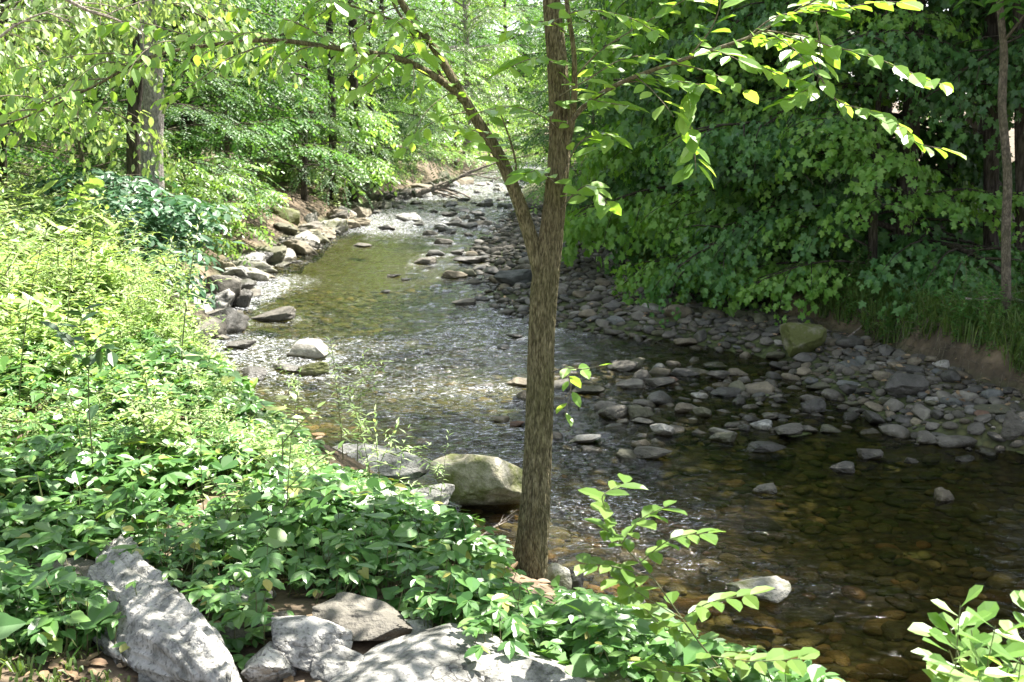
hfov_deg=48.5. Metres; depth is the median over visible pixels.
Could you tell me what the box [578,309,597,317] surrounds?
cobble
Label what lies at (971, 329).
grass
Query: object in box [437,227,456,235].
river rock
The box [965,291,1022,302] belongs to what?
dead branch
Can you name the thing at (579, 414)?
cobble
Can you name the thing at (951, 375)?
cobble
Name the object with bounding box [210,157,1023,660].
water
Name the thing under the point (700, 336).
cobble
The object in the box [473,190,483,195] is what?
river rock
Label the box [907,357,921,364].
cobble
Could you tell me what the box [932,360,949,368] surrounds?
cobble
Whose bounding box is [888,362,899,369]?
cobble
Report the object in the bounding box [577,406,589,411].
cobble
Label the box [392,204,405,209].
river rock
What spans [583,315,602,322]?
cobble
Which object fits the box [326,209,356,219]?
shore rock
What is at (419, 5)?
broadleaf tree
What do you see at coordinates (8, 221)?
tall weed
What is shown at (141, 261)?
tall weed
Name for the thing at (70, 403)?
tall weed
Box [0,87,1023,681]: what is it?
ground
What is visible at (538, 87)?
understory tree
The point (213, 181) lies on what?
leafy bush
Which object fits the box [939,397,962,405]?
cobble
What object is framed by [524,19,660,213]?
understory tree
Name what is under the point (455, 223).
river rock
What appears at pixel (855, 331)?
dead branch
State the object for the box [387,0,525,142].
broadleaf tree
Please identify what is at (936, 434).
cobble
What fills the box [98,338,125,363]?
tall weed
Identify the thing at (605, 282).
cobble
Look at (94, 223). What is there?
tall weed
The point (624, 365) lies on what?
river rock
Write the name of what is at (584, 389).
river rock
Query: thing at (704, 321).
cobble
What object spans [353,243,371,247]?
river rock
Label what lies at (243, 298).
river rock
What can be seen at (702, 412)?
river rock
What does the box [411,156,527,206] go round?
driftwood log
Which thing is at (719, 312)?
cobble
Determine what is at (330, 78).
tall tree
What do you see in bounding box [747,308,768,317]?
cobble
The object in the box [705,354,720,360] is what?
cobble
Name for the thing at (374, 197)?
shore rock
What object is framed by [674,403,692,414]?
river rock
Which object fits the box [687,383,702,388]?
cobble
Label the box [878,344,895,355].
cobble
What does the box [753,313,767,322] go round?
cobble
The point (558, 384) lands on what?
cobble
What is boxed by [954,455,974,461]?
river rock
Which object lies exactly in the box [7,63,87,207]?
understory tree
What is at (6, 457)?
tall weed
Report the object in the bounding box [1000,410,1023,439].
river rock
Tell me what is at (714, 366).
cobble
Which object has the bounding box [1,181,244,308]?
leafy bush
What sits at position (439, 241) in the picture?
river rock
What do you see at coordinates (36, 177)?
tall weed
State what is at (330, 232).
shore rock
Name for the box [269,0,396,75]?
broadleaf tree
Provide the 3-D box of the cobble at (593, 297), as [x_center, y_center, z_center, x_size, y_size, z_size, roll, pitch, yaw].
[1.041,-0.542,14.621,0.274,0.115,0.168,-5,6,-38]
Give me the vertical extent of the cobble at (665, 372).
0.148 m
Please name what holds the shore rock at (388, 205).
on the ground at (920, 529)
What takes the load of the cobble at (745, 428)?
on the ground at (920, 529)
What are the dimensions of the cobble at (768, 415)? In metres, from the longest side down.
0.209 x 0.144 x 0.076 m
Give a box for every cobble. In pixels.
[217,348,232,352]
[463,279,480,285]
[464,251,478,256]
[472,265,485,270]
[474,296,489,302]
[478,307,488,313]
[482,267,498,274]
[485,247,501,253]
[489,275,500,283]
[496,297,509,302]
[497,309,513,316]
[499,283,509,288]
[553,411,567,420]
[553,421,570,428]
[554,379,574,395]
[554,396,567,404]
[558,283,568,293]
[558,427,575,436]
[559,370,579,377]
[564,434,575,442]
[566,394,585,401]
[567,405,577,410]
[569,259,580,265]
[569,363,588,369]
[570,411,589,422]
[572,291,585,297]
[573,423,588,429]
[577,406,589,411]
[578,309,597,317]
[581,445,602,458]
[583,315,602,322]
[584,294,601,301]
[587,377,602,382]
[588,361,600,366]
[589,437,603,444]
[590,412,601,420]
[594,401,617,411]
[595,278,611,286]
[595,319,608,326]
[595,388,614,395]
[596,431,611,437]
[598,421,609,428]
[603,329,619,335]
[603,423,627,432]
[604,300,621,310]
[604,383,617,389]
[605,316,624,324]
[611,390,622,395]
[612,433,623,440]
[614,311,627,315]
[614,440,634,448]
[615,419,628,424]
[615,448,646,469]
[616,427,637,438]
[624,284,643,292]
[630,310,645,320]
[630,439,650,448]
[631,433,647,440]
[632,305,650,311]
[632,369,652,381]
[632,399,657,408]
[641,303,661,309]
[641,325,655,333]
[646,390,675,406]
[647,432,658,438]
[649,367,671,377]
[649,438,665,448]
[651,330,664,335]
[651,363,667,368]
[658,403,674,410]
[659,424,684,438]
[661,331,676,338]
[663,304,691,316]
[665,361,682,369]
[670,386,685,394]
[673,338,698,345]
[675,397,691,403]
[677,418,698,424]
[687,357,699,365]
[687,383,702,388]
[688,368,708,377]
[689,345,703,352]
[690,430,710,440]
[691,399,710,408]
[693,329,706,342]
[696,317,711,325]
[699,307,712,312]
[701,362,726,370]
[703,309,724,316]
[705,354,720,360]
[708,427,736,435]
[710,312,723,318]
[712,382,728,388]
[714,319,728,323]
[714,324,729,332]
[714,409,732,416]
[714,421,726,426]
[717,418,730,421]
[722,421,740,428]
[724,320,740,326]
[724,337,738,343]
[726,428,738,430]
[728,380,746,392]
[729,416,740,420]
[732,396,745,407]
[734,310,747,317]
[735,358,748,364]
[737,424,751,432]
[738,352,751,358]
[738,376,750,384]
[741,415,761,421]
[742,404,761,412]
[743,333,759,340]
[745,381,774,393]
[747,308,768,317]
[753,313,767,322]
[754,401,764,406]
[759,337,773,345]
[759,412,777,419]
[760,305,775,313]
[761,331,779,336]
[764,325,779,333]
[764,371,784,381]
[765,351,784,359]
[765,378,777,383]
[767,314,780,320]
[769,361,785,370]
[770,403,787,410]
[773,397,787,403]
[774,340,782,346]
[775,413,791,420]
[781,373,800,381]
[787,385,802,392]
[789,409,799,414]
[792,352,817,362]
[796,367,812,375]
[799,394,824,401]
[801,362,810,367]
[802,425,817,432]
[806,382,830,389]
[809,412,824,418]
[813,366,828,373]
[819,409,838,415]
[821,388,843,401]
[825,338,836,345]
[832,332,842,338]
[833,364,847,373]
[835,337,864,347]
[835,359,860,367]
[836,380,859,386]
[838,425,852,433]
[839,383,857,394]
[842,349,861,355]
[842,355,855,359]
[842,411,857,422]
[842,422,856,426]
[844,401,860,406]
[847,407,864,413]
[855,355,866,364]
[855,388,871,394]
[858,428,885,442]
[859,364,879,371]
[864,402,883,411]
[864,410,885,424]
[865,360,874,364]
[872,371,891,380]
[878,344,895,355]
[878,396,896,404]
[878,424,910,440]
[883,398,904,412]
[884,369,895,373]
[885,411,895,416]
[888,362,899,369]
[889,443,900,448]
[892,348,905,356]
[895,364,923,373]
[895,414,912,423]
[899,409,911,414]
[902,439,915,444]
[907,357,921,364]
[910,354,925,360]
[910,417,921,424]
[911,404,931,419]
[924,356,937,361]
[925,396,938,402]
[925,400,937,405]
[925,422,940,429]
[930,409,944,419]
[931,432,944,436]
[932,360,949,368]
[935,435,976,447]
[936,390,955,399]
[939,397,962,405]
[940,369,960,382]
[953,390,979,401]
[961,401,977,406]
[963,385,984,394]
[967,421,985,434]
[973,398,987,403]
[973,404,1010,414]
[973,414,991,422]
[974,410,989,415]
[979,447,998,460]
[981,389,1003,398]
[987,396,1006,403]
[987,432,1005,441]
[995,414,1005,420]
[1000,387,1017,393]
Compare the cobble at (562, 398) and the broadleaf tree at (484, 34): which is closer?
the cobble at (562, 398)
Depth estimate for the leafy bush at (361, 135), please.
29.85 m
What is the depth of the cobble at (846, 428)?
9.11 m
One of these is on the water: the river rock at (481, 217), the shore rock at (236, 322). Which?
the river rock at (481, 217)
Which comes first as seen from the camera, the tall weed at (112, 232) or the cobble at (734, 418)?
the cobble at (734, 418)
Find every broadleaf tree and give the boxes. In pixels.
[8,0,209,167]
[8,2,113,146]
[10,0,357,182]
[10,3,171,153]
[25,2,327,166]
[75,0,319,132]
[168,0,403,174]
[204,0,390,101]
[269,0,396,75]
[298,0,476,161]
[314,0,463,143]
[359,0,480,72]
[386,0,544,102]
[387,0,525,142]
[395,0,539,161]
[446,0,548,147]
[470,0,564,136]
[487,0,609,133]
[504,0,660,167]
[533,0,635,125]
[534,1,635,103]
[564,0,660,94]
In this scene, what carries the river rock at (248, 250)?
on the ground at (920, 529)
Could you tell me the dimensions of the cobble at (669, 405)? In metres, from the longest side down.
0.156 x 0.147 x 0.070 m
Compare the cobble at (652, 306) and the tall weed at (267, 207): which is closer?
the cobble at (652, 306)
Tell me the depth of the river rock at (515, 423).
9.15 m
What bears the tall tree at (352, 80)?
on the ground at (920, 529)
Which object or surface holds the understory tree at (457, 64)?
on the ground at (920, 529)
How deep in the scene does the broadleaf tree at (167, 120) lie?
27.30 m
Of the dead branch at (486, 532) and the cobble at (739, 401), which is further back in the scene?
the cobble at (739, 401)
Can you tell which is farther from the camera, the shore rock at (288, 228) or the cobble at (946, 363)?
the shore rock at (288, 228)
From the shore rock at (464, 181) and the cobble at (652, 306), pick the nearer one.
the cobble at (652, 306)
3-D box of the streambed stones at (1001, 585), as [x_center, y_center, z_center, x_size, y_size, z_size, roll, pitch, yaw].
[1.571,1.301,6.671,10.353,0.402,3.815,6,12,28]
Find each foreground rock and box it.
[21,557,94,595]
[81,533,241,681]
[138,673,153,681]
[212,585,276,605]
[219,625,248,638]
[241,641,296,681]
[249,611,288,635]
[271,615,352,672]
[310,644,363,681]
[312,592,412,640]
[329,623,504,681]
[405,617,431,633]
[484,652,586,681]
[584,667,631,681]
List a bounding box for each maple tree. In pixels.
[544,0,893,245]
[561,0,903,271]
[604,0,1014,281]
[610,0,975,312]
[612,0,1014,311]
[612,9,950,269]
[637,0,1023,333]
[700,0,1023,325]
[795,0,1014,248]
[893,0,1013,130]
[895,0,1023,151]
[930,5,1012,43]
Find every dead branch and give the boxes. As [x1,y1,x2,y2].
[0,6,87,37]
[65,0,149,37]
[463,165,503,182]
[480,511,515,535]
[847,308,863,336]
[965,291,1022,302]
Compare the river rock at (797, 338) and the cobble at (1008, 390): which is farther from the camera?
the river rock at (797, 338)
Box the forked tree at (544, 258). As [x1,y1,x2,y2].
[0,0,965,585]
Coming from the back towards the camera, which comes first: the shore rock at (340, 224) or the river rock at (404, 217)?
the river rock at (404, 217)
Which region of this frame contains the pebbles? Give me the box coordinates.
[215,202,1023,465]
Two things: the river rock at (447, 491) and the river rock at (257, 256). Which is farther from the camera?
the river rock at (257, 256)
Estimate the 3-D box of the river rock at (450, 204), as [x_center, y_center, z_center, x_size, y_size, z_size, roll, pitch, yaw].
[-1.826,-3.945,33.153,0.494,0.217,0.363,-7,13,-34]
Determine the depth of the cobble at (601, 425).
9.28 m
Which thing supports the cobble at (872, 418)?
on the ground at (920, 529)
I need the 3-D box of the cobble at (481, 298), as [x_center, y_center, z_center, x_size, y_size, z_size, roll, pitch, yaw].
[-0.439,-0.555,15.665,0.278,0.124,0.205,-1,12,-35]
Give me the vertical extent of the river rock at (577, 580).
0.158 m
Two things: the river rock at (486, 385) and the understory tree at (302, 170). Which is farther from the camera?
the understory tree at (302, 170)
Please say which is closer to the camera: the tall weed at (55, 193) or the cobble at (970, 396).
the cobble at (970, 396)
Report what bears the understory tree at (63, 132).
on the ground at (920, 529)
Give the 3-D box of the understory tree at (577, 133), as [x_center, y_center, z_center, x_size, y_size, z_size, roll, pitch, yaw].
[2.596,-5.009,24.590,4.651,4.773,4.560,0,11,-2]
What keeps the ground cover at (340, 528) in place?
on the ground at (920, 529)
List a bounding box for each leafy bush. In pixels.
[0,166,212,262]
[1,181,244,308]
[90,105,212,166]
[123,193,203,283]
[164,166,265,265]
[169,155,290,247]
[247,88,399,203]
[421,113,463,144]
[571,110,602,175]
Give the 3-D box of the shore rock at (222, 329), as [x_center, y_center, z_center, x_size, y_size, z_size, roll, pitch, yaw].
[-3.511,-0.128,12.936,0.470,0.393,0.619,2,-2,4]
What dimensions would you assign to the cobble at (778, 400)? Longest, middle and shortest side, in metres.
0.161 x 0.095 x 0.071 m
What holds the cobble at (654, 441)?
on the streambed stones at (982, 514)
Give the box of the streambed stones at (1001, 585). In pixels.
[260,392,1023,681]
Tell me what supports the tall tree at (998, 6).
on the ground at (920, 529)
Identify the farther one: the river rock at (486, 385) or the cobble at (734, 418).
the river rock at (486, 385)
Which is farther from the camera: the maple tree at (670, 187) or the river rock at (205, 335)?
the maple tree at (670, 187)
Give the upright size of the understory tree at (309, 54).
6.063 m
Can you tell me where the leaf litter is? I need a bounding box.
[0,267,1014,681]
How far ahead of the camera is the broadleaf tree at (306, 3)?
32.12 m
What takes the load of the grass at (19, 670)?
on the ground at (920, 529)
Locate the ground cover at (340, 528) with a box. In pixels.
[0,320,845,681]
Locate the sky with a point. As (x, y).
(508, 29)
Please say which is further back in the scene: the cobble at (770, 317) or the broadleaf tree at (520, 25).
the broadleaf tree at (520, 25)
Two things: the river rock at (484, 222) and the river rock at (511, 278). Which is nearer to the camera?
the river rock at (511, 278)
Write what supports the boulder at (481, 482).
on the ground at (920, 529)
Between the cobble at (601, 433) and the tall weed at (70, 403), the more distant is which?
the cobble at (601, 433)
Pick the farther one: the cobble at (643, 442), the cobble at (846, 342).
the cobble at (846, 342)
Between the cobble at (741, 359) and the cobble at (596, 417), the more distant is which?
the cobble at (741, 359)
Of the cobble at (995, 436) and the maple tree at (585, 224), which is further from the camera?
the maple tree at (585, 224)
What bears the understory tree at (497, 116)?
on the ground at (920, 529)
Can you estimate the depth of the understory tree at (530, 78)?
87.93 m
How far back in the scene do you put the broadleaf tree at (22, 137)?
24.83 m
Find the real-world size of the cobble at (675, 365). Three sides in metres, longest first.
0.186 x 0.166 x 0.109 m
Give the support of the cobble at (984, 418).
on the ground at (920, 529)
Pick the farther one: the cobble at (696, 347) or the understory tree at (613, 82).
the understory tree at (613, 82)
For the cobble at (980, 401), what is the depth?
9.22 m
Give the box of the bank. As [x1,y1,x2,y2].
[745,287,1023,400]
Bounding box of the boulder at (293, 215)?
[268,207,299,225]
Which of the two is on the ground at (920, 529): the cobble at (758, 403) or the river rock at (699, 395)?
the cobble at (758, 403)
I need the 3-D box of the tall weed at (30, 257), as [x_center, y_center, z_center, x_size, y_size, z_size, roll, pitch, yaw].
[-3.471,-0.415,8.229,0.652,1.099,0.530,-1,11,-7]
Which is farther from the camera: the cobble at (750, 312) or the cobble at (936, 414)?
the cobble at (750, 312)
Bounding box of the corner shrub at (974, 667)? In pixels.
[907,585,1023,681]
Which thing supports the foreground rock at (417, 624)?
on the ground at (920, 529)
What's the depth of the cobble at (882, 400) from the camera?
9.61 m
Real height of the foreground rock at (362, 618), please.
0.138 m
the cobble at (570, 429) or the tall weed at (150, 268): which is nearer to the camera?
the cobble at (570, 429)
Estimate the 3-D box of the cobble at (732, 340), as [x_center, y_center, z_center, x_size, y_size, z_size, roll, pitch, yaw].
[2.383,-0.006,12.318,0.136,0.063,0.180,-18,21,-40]
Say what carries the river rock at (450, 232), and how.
on the water
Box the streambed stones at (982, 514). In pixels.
[218,276,1023,624]
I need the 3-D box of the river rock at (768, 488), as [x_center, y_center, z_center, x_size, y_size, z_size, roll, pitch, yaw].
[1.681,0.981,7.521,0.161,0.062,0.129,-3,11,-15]
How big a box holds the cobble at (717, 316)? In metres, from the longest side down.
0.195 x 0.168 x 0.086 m
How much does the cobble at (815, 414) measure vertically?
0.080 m
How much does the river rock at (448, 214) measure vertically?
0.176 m
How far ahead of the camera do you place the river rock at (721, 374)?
10.84 m
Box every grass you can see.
[0,597,245,681]
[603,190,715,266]
[753,235,1023,373]
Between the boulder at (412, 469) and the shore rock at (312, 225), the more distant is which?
the shore rock at (312, 225)
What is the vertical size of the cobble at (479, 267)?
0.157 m
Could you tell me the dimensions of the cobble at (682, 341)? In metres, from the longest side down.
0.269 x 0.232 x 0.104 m
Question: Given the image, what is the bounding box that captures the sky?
[184,0,966,123]
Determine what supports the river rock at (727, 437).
on the water
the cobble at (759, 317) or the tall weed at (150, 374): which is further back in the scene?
the cobble at (759, 317)
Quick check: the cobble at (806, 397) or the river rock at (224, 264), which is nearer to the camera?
the cobble at (806, 397)
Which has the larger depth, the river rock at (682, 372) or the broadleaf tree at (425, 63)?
the broadleaf tree at (425, 63)
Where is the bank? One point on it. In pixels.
(836, 331)
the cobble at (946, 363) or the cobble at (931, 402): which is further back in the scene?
the cobble at (946, 363)
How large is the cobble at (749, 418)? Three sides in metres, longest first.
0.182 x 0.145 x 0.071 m
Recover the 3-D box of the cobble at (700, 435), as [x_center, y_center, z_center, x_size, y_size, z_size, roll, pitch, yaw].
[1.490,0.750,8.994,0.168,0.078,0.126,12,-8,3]
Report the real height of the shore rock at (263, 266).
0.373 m
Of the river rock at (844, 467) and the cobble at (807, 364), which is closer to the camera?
the river rock at (844, 467)
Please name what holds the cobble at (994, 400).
on the ground at (920, 529)
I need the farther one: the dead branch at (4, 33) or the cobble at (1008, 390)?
the cobble at (1008, 390)
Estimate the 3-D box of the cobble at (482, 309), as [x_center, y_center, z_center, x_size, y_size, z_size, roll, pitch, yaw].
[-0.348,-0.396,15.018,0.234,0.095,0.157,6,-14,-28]
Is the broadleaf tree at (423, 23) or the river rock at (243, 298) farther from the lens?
the broadleaf tree at (423, 23)
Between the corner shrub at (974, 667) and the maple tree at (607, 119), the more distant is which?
the maple tree at (607, 119)
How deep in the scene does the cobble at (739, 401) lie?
9.91 m
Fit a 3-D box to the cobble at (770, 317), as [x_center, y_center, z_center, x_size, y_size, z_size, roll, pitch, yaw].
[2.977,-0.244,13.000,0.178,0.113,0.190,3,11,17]
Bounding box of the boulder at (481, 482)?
[429,454,522,513]
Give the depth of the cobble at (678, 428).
9.00 m
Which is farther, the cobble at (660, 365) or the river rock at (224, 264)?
the river rock at (224, 264)
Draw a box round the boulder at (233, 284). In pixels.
[203,275,240,300]
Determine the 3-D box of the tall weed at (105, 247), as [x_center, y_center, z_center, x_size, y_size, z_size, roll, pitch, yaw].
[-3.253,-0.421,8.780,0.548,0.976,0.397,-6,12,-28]
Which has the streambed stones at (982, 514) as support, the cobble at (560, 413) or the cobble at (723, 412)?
the cobble at (560, 413)
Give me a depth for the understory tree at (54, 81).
21.44 m
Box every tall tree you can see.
[0,0,8,207]
[126,0,257,195]
[136,0,167,283]
[325,0,385,202]
[348,0,358,202]
[945,0,1023,316]
[953,18,963,229]
[983,2,999,249]
[1012,1,1023,272]
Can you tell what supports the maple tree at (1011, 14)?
on the ground at (920, 529)
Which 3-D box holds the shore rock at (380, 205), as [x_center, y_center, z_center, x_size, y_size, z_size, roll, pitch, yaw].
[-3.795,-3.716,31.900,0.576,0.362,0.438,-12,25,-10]
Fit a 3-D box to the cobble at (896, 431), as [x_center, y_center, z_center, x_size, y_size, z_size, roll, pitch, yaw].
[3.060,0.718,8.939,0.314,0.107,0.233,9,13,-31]
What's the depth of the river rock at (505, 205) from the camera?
32.45 m
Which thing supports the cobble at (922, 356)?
on the ground at (920, 529)
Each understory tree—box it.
[0,67,90,183]
[7,0,169,181]
[7,15,213,208]
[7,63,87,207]
[10,0,292,228]
[32,52,117,154]
[63,1,308,171]
[88,0,325,169]
[122,0,368,215]
[214,0,413,212]
[220,48,343,174]
[241,75,348,188]
[258,46,418,187]
[269,5,373,144]
[281,0,476,183]
[296,0,460,193]
[309,0,462,190]
[318,71,427,170]
[373,55,487,172]
[389,19,493,126]
[396,59,463,144]
[399,48,513,182]
[436,59,545,168]
[443,24,545,143]
[457,54,531,143]
[463,83,521,141]
[486,64,586,182]
[489,51,594,170]
[498,16,637,199]
[498,17,580,142]
[524,11,661,204]
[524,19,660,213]
[572,27,661,196]
[574,14,639,169]
[638,64,1002,194]
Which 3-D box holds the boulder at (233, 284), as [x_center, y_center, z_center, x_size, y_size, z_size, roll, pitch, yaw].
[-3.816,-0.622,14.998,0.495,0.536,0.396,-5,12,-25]
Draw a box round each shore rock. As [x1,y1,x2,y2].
[165,293,212,312]
[167,301,210,325]
[171,311,199,327]
[181,278,205,289]
[193,315,226,338]
[206,309,243,314]
[208,308,248,338]
[211,334,230,344]
[212,289,235,309]
[221,266,247,278]
[224,267,271,286]
[232,260,278,274]
[240,278,256,289]
[241,251,272,262]
[250,288,260,307]
[255,246,286,263]
[267,273,277,285]
[271,261,290,269]
[273,222,297,234]
[282,248,296,261]
[283,240,319,261]
[285,237,324,257]
[287,260,305,273]
[294,230,319,242]
[297,221,322,229]
[303,212,317,222]
[308,227,335,240]
[312,230,330,249]
[320,218,347,237]
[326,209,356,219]
[338,206,355,216]
[345,201,371,211]
[346,218,362,233]
[351,207,371,217]
[363,200,377,213]
[364,194,380,201]
[375,201,385,211]
[379,191,393,199]
[380,199,399,209]
[384,202,393,211]
[389,191,407,200]
[398,188,412,197]
[411,183,431,187]
[416,192,433,201]
[431,178,446,184]
[437,171,449,179]
[456,177,473,188]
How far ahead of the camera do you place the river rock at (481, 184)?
44.16 m
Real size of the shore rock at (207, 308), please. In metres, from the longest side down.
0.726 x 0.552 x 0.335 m
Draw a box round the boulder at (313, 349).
[286,339,331,359]
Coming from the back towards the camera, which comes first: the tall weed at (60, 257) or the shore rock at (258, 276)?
the shore rock at (258, 276)
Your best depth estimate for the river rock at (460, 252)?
21.03 m
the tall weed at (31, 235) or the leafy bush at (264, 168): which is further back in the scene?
the leafy bush at (264, 168)
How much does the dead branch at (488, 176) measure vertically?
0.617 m
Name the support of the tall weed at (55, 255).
on the ground at (920, 529)
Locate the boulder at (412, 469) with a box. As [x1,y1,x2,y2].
[333,443,430,481]
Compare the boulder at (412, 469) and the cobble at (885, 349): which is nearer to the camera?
the boulder at (412, 469)
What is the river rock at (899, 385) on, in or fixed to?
on the ground at (920, 529)
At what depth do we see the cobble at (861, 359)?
10.83 m
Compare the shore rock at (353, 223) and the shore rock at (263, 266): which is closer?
the shore rock at (263, 266)
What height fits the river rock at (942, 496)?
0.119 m
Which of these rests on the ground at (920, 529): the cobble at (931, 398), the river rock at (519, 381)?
the cobble at (931, 398)
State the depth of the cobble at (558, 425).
9.24 m
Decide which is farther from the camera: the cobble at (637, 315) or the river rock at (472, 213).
the river rock at (472, 213)
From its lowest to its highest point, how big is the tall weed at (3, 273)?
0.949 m
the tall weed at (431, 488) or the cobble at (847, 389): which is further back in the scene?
the cobble at (847, 389)
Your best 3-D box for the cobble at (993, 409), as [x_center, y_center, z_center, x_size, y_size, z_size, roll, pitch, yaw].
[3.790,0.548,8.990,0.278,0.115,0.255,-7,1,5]
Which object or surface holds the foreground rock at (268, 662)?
on the ground at (920, 529)
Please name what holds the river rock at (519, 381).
on the water
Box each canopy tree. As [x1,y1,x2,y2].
[966,27,984,137]
[971,92,1009,186]
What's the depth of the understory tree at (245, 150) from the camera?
29.59 m
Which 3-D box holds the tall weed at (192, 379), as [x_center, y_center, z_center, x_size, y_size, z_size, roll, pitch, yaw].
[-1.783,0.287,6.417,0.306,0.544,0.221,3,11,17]
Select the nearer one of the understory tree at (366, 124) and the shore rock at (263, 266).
the shore rock at (263, 266)
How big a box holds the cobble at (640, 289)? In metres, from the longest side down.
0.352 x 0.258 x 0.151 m
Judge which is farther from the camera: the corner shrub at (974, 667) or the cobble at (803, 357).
the cobble at (803, 357)
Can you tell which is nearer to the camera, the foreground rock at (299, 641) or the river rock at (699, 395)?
the foreground rock at (299, 641)
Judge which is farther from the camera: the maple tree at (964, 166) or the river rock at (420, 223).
the river rock at (420, 223)
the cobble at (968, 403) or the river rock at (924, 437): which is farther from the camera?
the cobble at (968, 403)
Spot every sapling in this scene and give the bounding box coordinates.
[40,300,122,473]
[250,377,257,391]
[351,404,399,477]
[574,473,819,681]
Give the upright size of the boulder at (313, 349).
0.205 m
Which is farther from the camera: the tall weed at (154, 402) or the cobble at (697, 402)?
the cobble at (697, 402)
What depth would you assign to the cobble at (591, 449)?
8.46 m
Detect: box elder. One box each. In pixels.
[0,0,314,239]
[0,4,106,181]
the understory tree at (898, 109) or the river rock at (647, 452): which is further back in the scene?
the understory tree at (898, 109)
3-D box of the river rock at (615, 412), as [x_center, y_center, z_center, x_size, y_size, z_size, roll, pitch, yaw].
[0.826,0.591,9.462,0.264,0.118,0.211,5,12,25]
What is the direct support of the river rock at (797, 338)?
on the ground at (920, 529)
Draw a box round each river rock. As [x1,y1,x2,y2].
[190,328,209,351]
[217,260,235,272]
[219,239,242,252]
[224,340,255,349]
[232,252,265,262]
[232,289,252,310]
[240,248,255,253]
[241,366,267,380]
[250,306,295,322]
[273,363,299,372]
[298,361,329,376]
[305,207,319,215]
[329,210,349,218]
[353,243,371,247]
[354,218,370,225]
[377,225,394,231]
[387,274,400,277]
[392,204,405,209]
[395,213,421,221]
[410,201,421,204]
[410,483,454,506]
[411,221,424,228]
[413,257,436,265]
[422,230,437,235]
[426,250,445,255]
[434,238,453,244]
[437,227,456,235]
[441,212,457,216]
[441,270,467,278]
[443,202,457,208]
[443,231,455,235]
[444,220,461,226]
[449,207,469,211]
[450,249,464,255]
[451,298,475,305]
[452,256,486,263]
[457,198,470,201]
[458,222,477,231]
[461,215,469,219]
[463,232,473,237]
[464,269,476,276]
[468,211,482,215]
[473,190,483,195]
[474,213,483,216]
[474,383,493,388]
[475,182,486,185]
[475,216,485,219]
[476,202,493,207]
[476,220,491,226]
[489,416,509,423]
[492,187,505,193]
[493,269,531,286]
[494,183,502,187]
[497,203,511,209]
[497,344,509,349]
[506,333,522,337]
[506,377,526,387]
[510,421,523,426]
[547,563,571,589]
[569,434,600,443]
[571,385,604,394]
[571,573,583,590]
[598,405,627,420]
[607,360,637,371]
[615,378,644,388]
[628,404,653,420]
[630,357,644,370]
[631,417,653,424]
[634,446,672,459]
[644,377,674,387]
[650,423,673,436]
[669,368,699,375]
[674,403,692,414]
[691,392,707,398]
[692,407,711,418]
[707,370,729,379]
[709,432,735,442]
[711,387,740,396]
[725,576,790,603]
[728,368,747,376]
[746,441,785,451]
[750,419,772,429]
[754,483,776,494]
[775,423,802,435]
[779,322,826,356]
[800,398,825,412]
[820,424,841,432]
[829,461,854,474]
[857,448,883,461]
[883,372,929,397]
[904,457,918,463]
[916,430,937,444]
[934,487,954,506]
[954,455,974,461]
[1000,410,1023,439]
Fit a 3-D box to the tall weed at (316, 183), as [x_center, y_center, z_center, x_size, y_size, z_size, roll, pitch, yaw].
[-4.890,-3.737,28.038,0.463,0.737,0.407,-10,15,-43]
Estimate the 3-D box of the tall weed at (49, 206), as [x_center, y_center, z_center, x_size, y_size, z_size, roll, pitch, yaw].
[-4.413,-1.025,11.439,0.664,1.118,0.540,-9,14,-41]
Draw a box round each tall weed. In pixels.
[0,156,50,200]
[0,170,17,188]
[0,182,78,292]
[0,200,15,281]
[0,205,77,319]
[0,213,55,408]
[0,220,56,324]
[0,239,33,389]
[0,246,16,351]
[0,283,14,327]
[0,383,36,443]
[0,447,11,467]
[1,217,16,233]
[4,212,85,349]
[6,190,99,321]
[6,206,50,256]
[10,208,85,321]
[10,215,100,314]
[11,171,73,214]
[15,156,87,196]
[17,175,60,220]
[25,239,77,318]
[30,366,112,481]
[32,184,88,237]
[35,210,141,312]
[39,246,95,323]
[46,249,116,328]
[51,223,117,323]
[51,345,76,376]
[52,184,144,290]
[62,207,117,263]
[66,205,139,289]
[71,210,121,260]
[90,352,158,455]
[93,367,132,441]
[96,200,180,336]
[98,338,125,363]
[105,238,173,337]
[106,211,207,376]
[111,237,183,319]
[114,230,177,315]
[115,297,153,361]
[115,343,178,413]
[119,240,175,299]
[120,243,142,305]
[120,378,183,450]
[123,273,163,337]
[127,363,234,509]
[146,233,193,320]
[151,392,209,457]
[162,346,207,421]
[164,150,193,195]
[167,288,225,350]
[202,471,254,544]
[210,390,288,511]
[217,211,245,252]
[239,389,344,509]
[244,145,267,185]
[251,179,286,230]
[257,145,278,199]
[260,163,274,182]
[276,358,304,426]
[307,175,323,201]
[309,159,329,198]
[323,337,393,459]
[327,348,386,460]
[331,193,340,205]
[336,386,385,476]
[360,425,431,491]
[400,429,451,505]
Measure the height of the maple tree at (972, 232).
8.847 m
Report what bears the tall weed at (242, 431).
on the ground at (920, 529)
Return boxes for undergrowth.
[0,142,429,510]
[660,222,1023,378]
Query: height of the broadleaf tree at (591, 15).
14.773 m
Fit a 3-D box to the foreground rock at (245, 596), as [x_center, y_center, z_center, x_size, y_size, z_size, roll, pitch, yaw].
[-1.018,0.943,4.281,0.234,0.079,0.202,-7,13,-34]
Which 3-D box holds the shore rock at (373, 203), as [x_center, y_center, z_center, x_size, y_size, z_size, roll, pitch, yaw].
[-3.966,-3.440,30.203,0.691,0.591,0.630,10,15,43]

